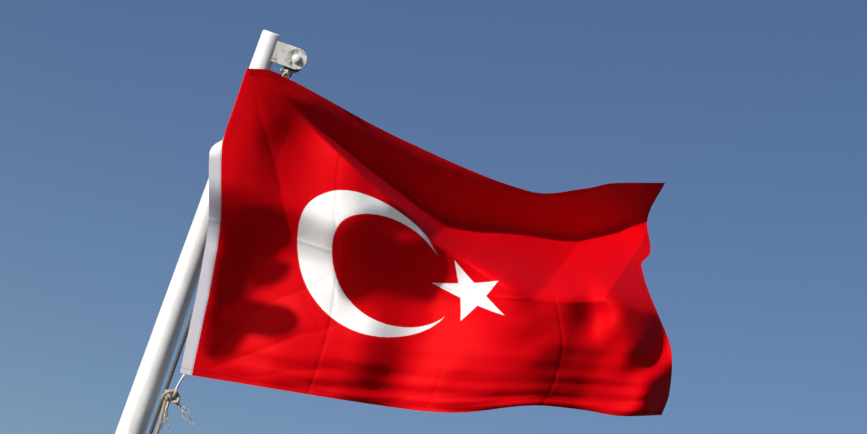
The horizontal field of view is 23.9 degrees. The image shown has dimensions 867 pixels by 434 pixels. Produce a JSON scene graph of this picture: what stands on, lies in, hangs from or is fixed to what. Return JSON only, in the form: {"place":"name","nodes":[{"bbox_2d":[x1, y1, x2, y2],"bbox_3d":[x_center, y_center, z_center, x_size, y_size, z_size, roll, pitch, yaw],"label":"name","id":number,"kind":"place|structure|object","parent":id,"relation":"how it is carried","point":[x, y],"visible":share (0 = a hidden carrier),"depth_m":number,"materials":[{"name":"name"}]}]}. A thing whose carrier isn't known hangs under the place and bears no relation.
{"place":"outdoors","nodes":[
{"label":"outdoors","id":0,"kind":"place"},
{"bbox_2d":[115,30,281,433],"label":"flag pole","id":1,"kind":"object","parent":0,"point":[139,407],"visible":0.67,"depth_m":6.57,"materials":[{"name":"metal"}]},
{"bbox_2d":[148,72,280,433],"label":"halyard","id":2,"kind":"object","parent":1,"relation":"attached to","point":[169,379],"visible":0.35,"depth_m":6.57,"materials":[{"name":"fabric"}]},
{"bbox_2d":[155,398,166,433],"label":"tack line","id":3,"kind":"object","parent":2,"relation":"hanging from","point":[161,415],"visible":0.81,"depth_m":6.56,"materials":[{"name":"beige fabric"}]},
{"bbox_2d":[161,389,179,403],"bbox_3d":[-0.839,0.574,6.562,0.063,0.049,0.052,17,-19,2],"label":"knot","id":4,"kind":"object","parent":2,"relation":"attached to","point":[167,396],"visible":0.98,"depth_m":6.55,"materials":[{"name":"fabric"}]},
{"bbox_2d":[160,399,194,431],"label":"frayed rope ends","id":5,"kind":"object","parent":4,"relation":"attached to","point":[166,411],"visible":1,"depth_m":6.55,"materials":[{"name":"beige fabric"}]},
{"bbox_2d":[270,41,307,69],"bbox_3d":[-0.473,-0.522,6.607,0.142,0.087,0.068,17,-19,2],"label":"pulley bracket","id":6,"kind":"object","parent":1,"relation":"attached to","point":[283,53],"depth_m":6.58,"materials":[{"name":"metal"}]},
{"bbox_2d":[283,66,300,77],"bbox_3d":[-0.456,-0.490,6.604,0.067,0.087,0.048,17,-19,2],"label":"block sheave","id":7,"kind":"object","parent":6,"relation":"attached to","point":[290,71],"visible":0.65,"depth_m":6.59,"materials":[{"name":"grey metal"}]},
{"bbox_2d":[292,54,301,63],"bbox_3d":[-0.439,-0.508,6.605,0.034,0.049,0.071,17,-19,2],"label":"bolt","id":8,"kind":"object","parent":6,"relation":"attached to","point":[296,58],"visible":1,"depth_m":6.57,"materials":[{"name":"metal"}]},
{"bbox_2d":[180,68,671,415],"bbox_3d":[0.105,0.082,6.696,1.774,1.389,0.758,27,-21,-24],"label":"flag","id":9,"kind":"object","parent":1,"relation":"attached to","point":[348,256],"visible":1,"depth_m":6.54,"materials":[{"name":"fabric"}]},
{"bbox_2d":[175,374,184,388],"bbox_3d":[-0.811,0.530,6.544,0.024,0.054,0.055,17,-19,2],"label":"cord","id":10,"kind":"object","parent":9,"relation":"attached to","point":[180,381],"visible":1,"depth_m":6.54,"materials":[{"name":"white fabric"}]},
{"bbox_2d":[280,69,288,75],"bbox_3d":[-0.478,-0.465,6.571,0.031,0.024,0.023,17,-19,2],"label":"rope knot","id":11,"kind":"object","parent":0,"point":[284,72],"visible":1,"depth_m":6.56,"materials":[{"name":"fabric"}]},
{"bbox_2d":[0,0,866,433],"label":"sky","id":12,"kind":"structure","parent":0,"point":[751,115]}
]}

